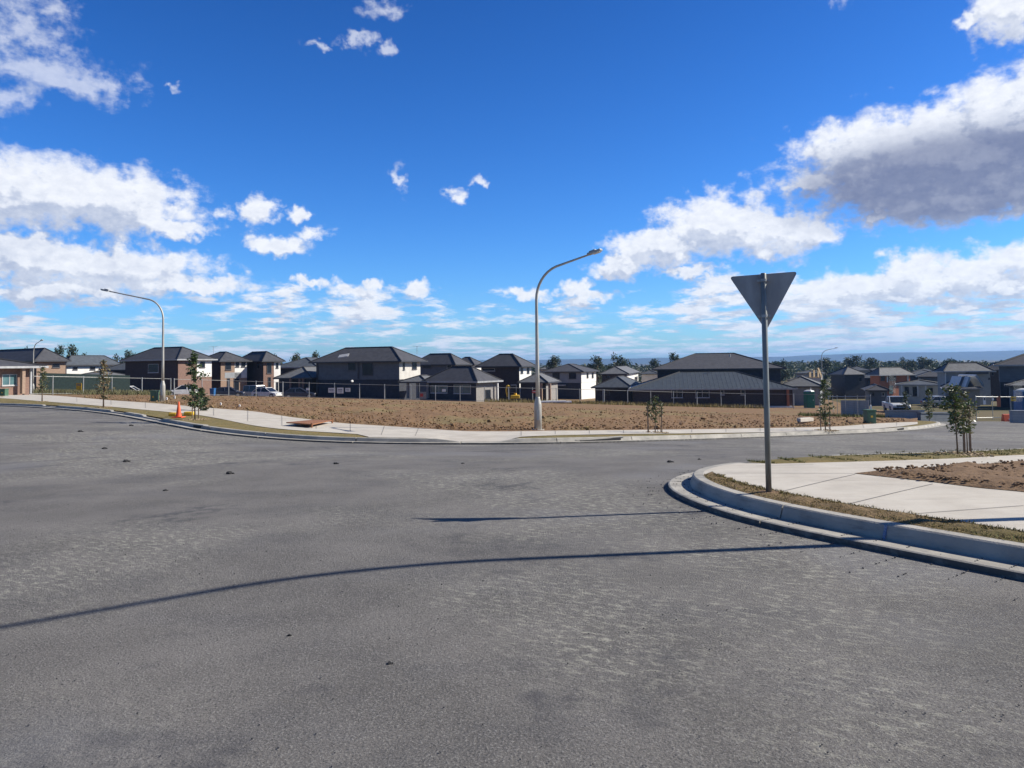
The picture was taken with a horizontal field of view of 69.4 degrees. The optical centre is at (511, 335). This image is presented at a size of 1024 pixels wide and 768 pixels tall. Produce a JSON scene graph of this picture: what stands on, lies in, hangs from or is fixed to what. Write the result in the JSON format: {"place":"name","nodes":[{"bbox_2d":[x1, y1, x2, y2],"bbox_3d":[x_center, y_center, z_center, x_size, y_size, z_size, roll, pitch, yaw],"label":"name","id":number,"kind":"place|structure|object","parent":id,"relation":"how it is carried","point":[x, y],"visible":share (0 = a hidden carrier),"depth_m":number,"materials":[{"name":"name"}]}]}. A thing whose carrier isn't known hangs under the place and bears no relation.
{"place":"outdoors","nodes":[
{"label":"outdoors","id":0,"kind":"place"},
{"bbox_2d":[33,388,172,394],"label":"long grass","id":1,"kind":"structure","parent":0,"point":[122,392],"depth_m":76.78,"materials":[{"name":"plant"}]},
{"bbox_2d":[0,396,379,437],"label":"verge","id":2,"kind":"structure","parent":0,"point":[216,422],"depth_m":26.15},
{"bbox_2d":[36,366,49,400],"bbox_3d":[-28.401,2.937,44.786,0.746,2.212,0.842,1,-3,-30],"label":"sapling","id":3,"kind":"object","parent":2,"relation":"on","point":[42,386],"visible":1,"depth_m":44.74,"materials":[{"name":"green plant"}]},
{"bbox_2d":[92,360,115,406],"bbox_3d":[-18.914,2.229,34.252,0.903,2.277,0.869,0,-2,-10],"label":"sapling","id":4,"kind":"object","parent":2,"relation":"on","point":[104,370],"visible":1,"depth_m":34.26,"materials":[{"name":"green plant"}]},
{"bbox_2d":[181,350,210,419],"bbox_3d":[-11.453,1.810,26.852,1.073,2.579,0.862,-2,-3,38],"label":"sapling","id":5,"kind":"object","parent":2,"relation":"on","point":[194,372],"visible":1,"depth_m":26.72,"materials":[{"name":"green plant"}]},
{"bbox_2d":[193,387,210,410],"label":"sapling","id":6,"kind":"object","parent":2,"relation":"on","point":[205,400],"visible":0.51,"depth_m":32.65,"materials":[{"name":"green plant"}]},
{"bbox_2d":[0,394,917,441],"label":"footpath","id":7,"kind":"structure","parent":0,"point":[261,419],"depth_m":26.75,"materials":[{"name":"concrete"}]},
{"bbox_2d":[286,419,332,427],"bbox_3d":[-7.100,3.066,26.064,1.097,0.206,3.017,-1,-2,0],"label":"steel plate","id":8,"kind":"object","parent":7,"relation":"on","point":[309,422],"visible":1,"depth_m":25.45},
{"bbox_2d":[37,394,917,430],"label":"empty lot","id":9,"kind":"structure","parent":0,"point":[627,415],"depth_m":39.37,"materials":[{"name":"soil"}]},
{"bbox_2d":[40,373,129,390],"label":"screen fence","id":10,"kind":"object","parent":9,"relation":"on","point":[70,381],"visible":0.5,"depth_m":92.72,"materials":[{"name":"green fabric"}]},
{"bbox_2d":[65,355,124,374],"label":"house","id":11,"kind":"structure","parent":9,"relation":"on","point":[83,364],"depth_m":130.87,"materials":[{"name":"white tile"}]},
{"bbox_2d":[100,289,164,400],"bbox_3d":[-21.214,0.553,41.528,4.037,6.498,0.433,-1,-2,10],"label":"street lamp","id":12,"kind":"object","parent":9,"relation":"on","point":[162,391],"visible":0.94,"depth_m":41.15,"materials":[{"name":"metal"}]},
{"bbox_2d":[150,390,159,400],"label":"utility pillar","id":13,"kind":"structure","parent":9,"relation":"on","point":[154,395],"depth_m":40.95,"materials":[{"name":"green paint"}]},
{"bbox_2d":[119,346,217,394],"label":"house","id":14,"kind":"structure","parent":9,"relation":"on","point":[144,364],"depth_m":111.13,"materials":[{"name":"brick"}]},
{"bbox_2d":[148,364,158,372],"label":"window","id":15,"kind":"structure","parent":14,"relation":"in","point":[152,368],"depth_m":110.56,"materials":[{"name":"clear glass"}]},
{"bbox_2d":[171,385,197,394],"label":"parked car","id":16,"kind":"object","parent":9,"relation":"on","point":[181,389],"visible":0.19,"depth_m":97.01,"materials":[{"name":"white paint"}]},
{"bbox_2d":[209,351,251,395],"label":"house","id":17,"kind":"structure","parent":9,"relation":"on","point":[230,367],"depth_m":118.47,"materials":[{"name":"brick"}]},
{"bbox_2d":[216,387,244,395],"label":"parked car","id":18,"kind":"object","parent":9,"relation":"on","point":[221,391],"visible":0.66,"depth_m":102.99,"materials":[{"name":"paint"}]},
{"bbox_2d":[243,385,268,396],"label":"parked car","id":19,"kind":"object","parent":9,"relation":"on","point":[248,389],"visible":0.21,"depth_m":106.51,"materials":[{"name":"silver metal"}]},
{"bbox_2d":[243,351,285,396],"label":"house","id":20,"kind":"structure","parent":9,"relation":"on","point":[264,366],"depth_m":121.35,"materials":[{"name":"brown brick"}]},
{"bbox_2d":[251,387,281,396],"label":"parked car","id":21,"kind":"object","parent":9,"relation":"on","point":[268,391],"visible":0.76,"depth_m":103.14,"materials":[{"name":"white paint"}]},
{"bbox_2d":[174,378,409,399],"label":"chain wire fence","id":22,"kind":"object","parent":9,"relation":"on","point":[295,382],"visible":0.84,"depth_m":91.14,"materials":[{"name":"metal"}]},
{"bbox_2d":[273,366,317,397],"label":"house","id":23,"kind":"structure","parent":9,"relation":"on","point":[303,377],"depth_m":109.73,"materials":[{"name":"grey tile"}]},
{"bbox_2d":[283,388,315,397],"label":"parked car","id":24,"kind":"object","parent":9,"relation":"on","point":[301,392],"visible":0.75,"depth_m":100.96,"materials":[{"name":"paint"}]},
{"bbox_2d":[308,346,430,399],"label":"house","id":25,"kind":"structure","parent":9,"relation":"on","point":[392,369],"depth_m":106.40,"materials":[{"name":"brick"}]},
{"bbox_2d":[362,363,373,375],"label":"window","id":26,"kind":"structure","parent":25,"relation":"in","point":[367,368],"depth_m":105.80,"materials":[{"name":"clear glass"}]},
{"bbox_2d":[420,353,471,398],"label":"house","id":27,"kind":"structure","parent":9,"relation":"on","point":[436,363],"depth_m":126.27,"materials":[{"name":"tile"}]},
{"bbox_2d":[420,366,502,401],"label":"house","id":28,"kind":"structure","parent":9,"relation":"on","point":[472,381],"depth_m":97.08,"materials":[{"name":"grey brick"}]},
{"bbox_2d":[430,385,447,393],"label":"window","id":29,"kind":"structure","parent":28,"relation":"in","point":[439,388],"depth_m":97.95,"materials":[{"name":"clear glass"}]},
{"bbox_2d":[453,385,470,393],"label":"window","id":30,"kind":"structure","parent":28,"relation":"in","point":[464,389],"depth_m":95.87,"materials":[{"name":"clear glass"}]},
{"bbox_2d":[410,385,603,401],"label":"chain wire fence","id":31,"kind":"object","parent":9,"relation":"on","point":[496,387],"visible":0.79,"depth_m":92.81,"materials":[{"name":"metal"}]},
{"bbox_2d":[505,385,521,400],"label":"excavator","id":32,"kind":"object","parent":9,"relation":"on","point":[515,396],"visible":0.7,"depth_m":97.29,"materials":[{"name":"yellow paint"}]},
{"bbox_2d":[474,353,560,401],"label":"house","id":33,"kind":"structure","parent":9,"relation":"on","point":[509,369],"depth_m":120.40,"materials":[{"name":"brick"}]},
{"bbox_2d":[32,375,1022,401],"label":"chain wire fence","id":34,"kind":"object","parent":9,"relation":"on","point":[142,378],"visible":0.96,"depth_m":76.67,"materials":[{"name":"metal"}]},
{"bbox_2d":[84,394,1023,486],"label":"soil clods","id":35,"kind":"object","parent":9,"relation":"on","point":[886,468],"visible":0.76,"depth_m":32.15,"materials":[{"name":"soil"}]},
{"bbox_2d":[532,248,602,429],"bbox_3d":[1.899,0.259,25.523,2.887,6.254,0.432,-2,-3,34],"label":"street lamp","id":36,"kind":"object","parent":9,"relation":"on","point":[537,414],"visible":0.91,"depth_m":26.08,"materials":[{"name":"metal"}]},
{"bbox_2d":[591,375,641,403],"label":"house","id":37,"kind":"structure","parent":9,"relation":"on","point":[623,382],"depth_m":129.32,"materials":[{"name":"brick"}]},
{"bbox_2d":[604,389,819,408],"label":"chain wire fence","id":38,"kind":"object","parent":9,"relation":"on","point":[720,392],"visible":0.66,"depth_m":95.31,"materials":[{"name":"metal"}]},
{"bbox_2d":[628,353,797,407],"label":"house","id":39,"kind":"structure","parent":9,"relation":"on","point":[710,376],"depth_m":112.10,"materials":[{"name":"grey tile"}]},
{"bbox_2d":[671,390,682,397],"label":"window","id":40,"kind":"structure","parent":39,"relation":"in","point":[677,393],"depth_m":110.80,"materials":[{"name":"grey glass"}]},
{"bbox_2d":[695,390,708,397],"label":"window","id":41,"kind":"structure","parent":39,"relation":"in","point":[705,393],"depth_m":110.10,"materials":[{"name":"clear glass"}]},
{"bbox_2d":[782,375,825,405],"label":"house","id":42,"kind":"structure","parent":9,"relation":"on","point":[802,383],"depth_m":123.04,"materials":[{"name":"grey tile"}]},
{"bbox_2d":[803,390,814,407],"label":"portable toilet","id":43,"kind":"object","parent":9,"relation":"on","point":[809,401],"visible":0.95,"depth_m":99.17,"materials":[{"name":"green plastic"}]},
{"bbox_2d":[808,393,813,406],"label":"door","id":44,"kind":"structure","parent":43,"relation":"in","point":[810,397],"depth_m":99.13,"materials":[{"name":"green plastic"}]},
{"bbox_2d":[797,412,888,417],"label":"long grass","id":45,"kind":"structure","parent":9,"relation":"on","point":[878,415],"depth_m":58.42,"materials":[{"name":"plant"}]},
{"bbox_2d":[841,400,868,415],"bbox_3d":[30.016,6.493,64.786,0.096,1.814,4.034,0,-2,-8],"label":"panel fence","id":46,"kind":"object","parent":9,"relation":"on","point":[851,406],"visible":0.5,"depth_m":64.87,"materials":[{"name":"metal"}]},
{"bbox_2d":[882,396,910,409],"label":"pickup truck","id":47,"kind":"object","parent":9,"relation":"on","point":[892,402],"visible":0.65,"depth_m":80.70,"materials":[{"name":"white paint"}]},
{"bbox_2d":[916,412,949,421],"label":"retaining wall","id":48,"kind":"structure","parent":9,"relation":"on","point":[940,416],"depth_m":53.02,"materials":[{"name":"concrete"}]},
{"bbox_2d":[0,405,1023,767],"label":"road","id":49,"kind":"structure","parent":0,"point":[458,579],"depth_m":5.03,"materials":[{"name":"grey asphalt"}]},
{"bbox_2d":[668,448,1023,580],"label":"kerb","id":50,"kind":"structure","parent":49,"relation":"on","point":[1000,557],"depth_m":6.94,"materials":[{"name":"concrete"}]},
{"bbox_2d":[884,410,924,418],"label":"retaining wall","id":51,"kind":"structure","parent":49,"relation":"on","point":[909,414],"depth_m":55.21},
{"bbox_2d":[1009,410,1023,422],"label":"retaining wall","id":52,"kind":"structure","parent":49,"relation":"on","point":[1016,416],"depth_m":49.81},
{"bbox_2d":[0,0,1023,362],"label":"sky","id":53,"kind":"structure","parent":0,"point":[283,178],"materials":[{"name":"blue"}]},
{"bbox_2d":[484,398,763,408],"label":"long grass","id":54,"kind":"structure","parent":0,"point":[645,404],"depth_m":91.91,"materials":[{"name":"plant"}]},
{"bbox_2d":[283,350,1023,364],"bbox_3d":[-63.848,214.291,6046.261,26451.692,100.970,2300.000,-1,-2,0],"label":"hills","id":55,"kind":"structure","parent":0,"point":[982,355],"depth_m":6146.52,"materials":[{"name":"blue"}]},
{"bbox_2d":[518,421,935,437],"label":"verge","id":56,"kind":"structure","parent":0,"point":[610,435],"depth_m":24.32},
{"bbox_2d":[646,395,660,432],"bbox_3d":[4.971,2.733,25.755,0.672,1.405,0.477,1,-3,-30],"label":"sapling","id":57,"kind":"object","parent":56,"relation":"on","point":[654,404],"visible":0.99,"depth_m":25.76,"materials":[{"name":"green plant"}]},
{"bbox_2d":[815,379,835,429],"bbox_3d":[12.696,2.833,30.104,0.914,2.156,0.704,-1,-2,0],"label":"sapling","id":58,"kind":"object","parent":56,"relation":"on","point":[823,401],"visible":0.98,"depth_m":30.04,"materials":[{"name":"green plant"}]},
{"bbox_2d":[862,409,876,423],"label":"utility pillar","id":59,"kind":"structure","parent":56,"relation":"on","point":[869,415],"depth_m":37.45,"materials":[{"name":"green metal"}]},
{"bbox_2d":[921,388,934,420],"bbox_3d":[24.494,4.087,43.399,0.785,2.020,0.722,1,-3,-35],"label":"sapling","id":60,"kind":"object","parent":56,"relation":"on","point":[928,393],"visible":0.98,"depth_m":43.33,"materials":[{"name":"green plant"}]},
{"bbox_2d":[531,360,1010,420],"bbox_3d":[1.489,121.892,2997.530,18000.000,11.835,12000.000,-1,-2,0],"label":"ground","id":61,"kind":"structure","parent":0,"point":[985,410],"depth_m":93.82,"materials":[{"name":"brown soil"}]},
{"bbox_2d":[0,358,48,394],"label":"house","id":62,"kind":"structure","parent":61,"relation":"on","point":[15,377],"depth_m":70.81,"materials":[{"name":"brown brick"}]},
{"bbox_2d":[2,374,17,385],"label":"window","id":63,"kind":"structure","parent":62,"relation":"in","point":[7,379],"depth_m":70.22,"materials":[{"name":"teal glass"}]},
{"bbox_2d":[0,348,71,389],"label":"house","id":64,"kind":"structure","parent":61,"relation":"on","point":[54,362],"depth_m":114.46,"materials":[{"name":"brick"}]},
{"bbox_2d":[65,344,77,356],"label":"gum tree","id":65,"kind":"object","parent":61,"relation":"on","point":[71,348],"visible":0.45,"depth_m":164.80,"materials":[{"name":"green plant"}]},
{"bbox_2d":[106,362,124,373],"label":"house","id":66,"kind":"structure","parent":61,"relation":"on","point":[118,368],"depth_m":126.47,"materials":[{"name":"grey tile"}]},
{"bbox_2d":[280,357,317,374],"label":"house","id":67,"kind":"structure","parent":61,"relation":"on","point":[291,365],"depth_m":133.19,"materials":[{"name":"grey tile"}]},
{"bbox_2d":[462,357,481,369],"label":"house","id":68,"kind":"structure","parent":61,"relation":"on","point":[473,361],"depth_m":137.39,"materials":[{"name":"grey tile"}]},
{"bbox_2d":[0,403,945,444],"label":"kerb","id":69,"kind":"structure","parent":61,"relation":"on","point":[266,435],"depth_m":23.31,"materials":[{"name":"concrete"}]},
{"bbox_2d":[576,436,623,440],"bbox_3d":[2.634,3.136,22.355,1.769,0.101,0.207,0,-2,-28],"label":"drain inlet","id":70,"kind":"object","parent":69,"relation":"in","point":[612,438],"visible":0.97,"depth_m":22.40,"materials":[{"name":"concrete"}]},
{"bbox_2d":[545,355,560,368],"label":"gum tree","id":71,"kind":"object","parent":61,"relation":"on","point":[555,361],"visible":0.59,"depth_m":209.24,"materials":[{"name":"green plant"}]},
{"bbox_2d":[541,364,599,398],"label":"house","id":72,"kind":"structure","parent":61,"relation":"on","point":[573,378],"depth_m":151.34,"materials":[{"name":"white paint"}]},
{"bbox_2d":[586,355,605,383],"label":"gum tree","id":73,"kind":"object","parent":61,"relation":"on","point":[597,361],"visible":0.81,"depth_m":218.90,"materials":[{"name":"green plant"}]},
{"bbox_2d":[606,352,629,369],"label":"gum tree","id":74,"kind":"object","parent":61,"relation":"on","point":[619,361],"visible":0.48,"depth_m":199.12,"materials":[{"name":"green plant"}]},
{"bbox_2d":[599,366,639,381],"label":"house","id":75,"kind":"structure","parent":61,"relation":"on","point":[626,371],"depth_m":166.48,"materials":[{"name":"brick"}]},
{"bbox_2d":[639,370,656,381],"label":"house","id":76,"kind":"structure","parent":61,"relation":"on","point":[649,375],"depth_m":185.31,"materials":[{"name":"white paint"}]},
{"bbox_2d":[531,359,1002,382],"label":"woodland","id":77,"kind":"object","parent":61,"relation":"on","point":[796,366],"visible":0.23,"depth_m":451.79,"materials":[{"name":"green plant"}]},
{"bbox_2d":[774,358,790,381],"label":"gum tree","id":78,"kind":"object","parent":61,"relation":"on","point":[786,372],"visible":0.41,"depth_m":229.42,"materials":[{"name":"green plant"}]},
{"bbox_2d":[794,370,824,377],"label":"house","id":79,"kind":"structure","parent":61,"relation":"on","point":[798,374],"depth_m":216.78,"materials":[{"name":"grey tile"}]},
{"bbox_2d":[804,368,821,381],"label":"house","id":80,"kind":"structure","parent":61,"relation":"on","point":[817,378],"depth_m":150.96,"materials":[{"name":"beige wood"}]},
{"bbox_2d":[815,357,832,380],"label":"gum tree","id":81,"kind":"object","parent":61,"relation":"on","point":[826,364],"visible":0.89,"depth_m":298.64,"materials":[{"name":"green plant"}]},
{"bbox_2d":[827,366,865,398],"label":"house","id":82,"kind":"structure","parent":61,"relation":"on","point":[847,381],"depth_m":171.52,"materials":[{"name":"grey tile"}]},
{"bbox_2d":[825,395,870,414],"bbox_3d":[-6.424,4.191,48.538,84.827,6.636,32.386,0,-2,-13],"label":"chain wire fence","id":83,"kind":"object","parent":61,"relation":"on","point":[857,396],"visible":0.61,"depth_m":64.52,"materials":[{"name":"metal"}]},
{"bbox_2d":[842,355,861,366],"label":"gum tree","id":84,"kind":"object","parent":61,"relation":"on","point":[850,361],"visible":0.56,"depth_m":318.58,"materials":[{"name":"green plant"}]},
{"bbox_2d":[862,357,880,368],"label":"gum tree","id":85,"kind":"object","parent":61,"relation":"on","point":[870,361],"visible":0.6,"depth_m":327.96,"materials":[{"name":"green plant"}]},
{"bbox_2d":[861,383,891,405],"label":"house","id":86,"kind":"structure","parent":61,"relation":"on","point":[878,393],"depth_m":118.35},
{"bbox_2d":[864,367,915,395],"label":"house","id":87,"kind":"structure","parent":61,"relation":"on","point":[880,376],"depth_m":153.41,"materials":[{"name":"orange brick"}]},
{"bbox_2d":[895,357,916,371],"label":"gum tree","id":88,"kind":"object","parent":61,"relation":"on","point":[908,363],"visible":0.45,"depth_m":328.14,"materials":[{"name":"green plant"}]},
{"bbox_2d":[900,390,911,409],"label":"sapling","id":89,"kind":"object","parent":61,"relation":"on","point":[905,401],"visible":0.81,"depth_m":65.78,"materials":[{"name":"green plant"}]},
{"bbox_2d":[895,379,937,403],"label":"house","id":90,"kind":"structure","parent":61,"relation":"on","point":[916,389],"depth_m":129.57,"materials":[{"name":"grey tile"}]},
{"bbox_2d":[910,369,927,380],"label":"house","id":91,"kind":"structure","parent":61,"relation":"on","point":[916,372],"depth_m":188.01,"materials":[{"name":"grey tile"}]},
{"bbox_2d":[915,370,937,381],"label":"house","id":92,"kind":"structure","parent":61,"relation":"on","point":[930,376],"depth_m":166.73,"materials":[{"name":"stone"}]},
{"bbox_2d":[916,356,936,368],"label":"gum tree","id":93,"kind":"object","parent":61,"relation":"on","point":[922,362],"visible":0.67,"depth_m":329.23,"materials":[{"name":"green plant"}]},
{"bbox_2d":[920,396,954,407],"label":"parked car","id":94,"kind":"object","parent":61,"relation":"on","point":[936,399],"visible":0.39,"depth_m":98.86,"materials":[{"name":"silver metal"}]},
{"bbox_2d":[931,362,995,405],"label":"house","id":95,"kind":"structure","parent":61,"relation":"on","point":[973,378],"depth_m":117.72,"materials":[{"name":"grey tile"}]},
{"bbox_2d":[987,362,999,400],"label":"house","id":96,"kind":"structure","parent":61,"relation":"on","point":[995,384],"depth_m":150.62,"materials":[{"name":"brick"}]},
{"bbox_2d":[993,354,1023,409],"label":"house","id":97,"kind":"structure","parent":61,"relation":"on","point":[1011,370],"depth_m":95.88,"materials":[{"name":"stone"}]},
{"bbox_2d":[1013,388,1023,409],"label":"portable toilet","id":98,"kind":"object","parent":61,"relation":"on","point":[1018,404],"visible":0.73,"depth_m":67.60,"materials":[{"name":"blue plastic"}]},
{"bbox_2d":[703,455,1023,530],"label":"footpath","id":99,"kind":"structure","parent":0,"point":[933,498],"depth_m":8.66,"materials":[{"name":"concrete"}]},
{"bbox_2d":[858,461,1023,491],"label":"soil bed","id":100,"kind":"object","parent":99,"relation":"on","point":[994,479],"visible":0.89,"depth_m":9.44,"materials":[{"name":"brown soil"}]},
{"bbox_2d":[704,472,1023,542],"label":"verge","id":101,"kind":"structure","parent":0,"point":[911,518],"depth_m":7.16,"materials":[{"name":"plant"}]},
{"bbox_2d":[731,272,795,492],"bbox_3d":[2.926,0.585,8.536,0.722,2.637,0.216,-2,-2,24],"label":"road sign","id":102,"kind":"object","parent":101,"relation":"on","point":[763,294],"visible":0.93,"depth_m":8.57,"materials":[{"name":"metal"}]},
{"bbox_2d":[875,509,1023,540],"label":"grass","id":103,"kind":"structure","parent":101,"relation":"on","point":[966,529],"depth_m":6.52,"materials":[{"name":"plant"}]},
{"bbox_2d":[747,447,1023,463],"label":"verge","id":104,"kind":"structure","parent":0,"point":[859,458],"depth_m":12.23,"materials":[{"name":"plant"}]},
{"bbox_2d":[932,383,976,453],"bbox_3d":[8.076,1.530,13.341,0.668,1.352,0.599,0,-2,-11],"label":"sapling","id":105,"kind":"object","parent":104,"relation":"on","point":[956,405],"visible":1,"depth_m":13.35,"materials":[{"name":"green plant"}]},
{"bbox_2d":[934,451,993,456],"bbox_3d":[8.169,2.145,13.358,0.873,0.048,0.897,-1,-2,0],"label":"mulch ring","id":106,"kind":"object","parent":104,"relation":"on","point":[965,453],"visible":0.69,"depth_m":13.39,"materials":[{"name":"brown wood"}]},
{"bbox_2d":[952,390,978,452],"bbox_3d":[8.245,1.603,13.435,0.422,1.232,0.481,-2,-3,33],"label":"sapling","id":107,"kind":"object","parent":104,"relation":"on","point":[965,395],"visible":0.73,"depth_m":13.45,"materials":[{"name":"green plant"}]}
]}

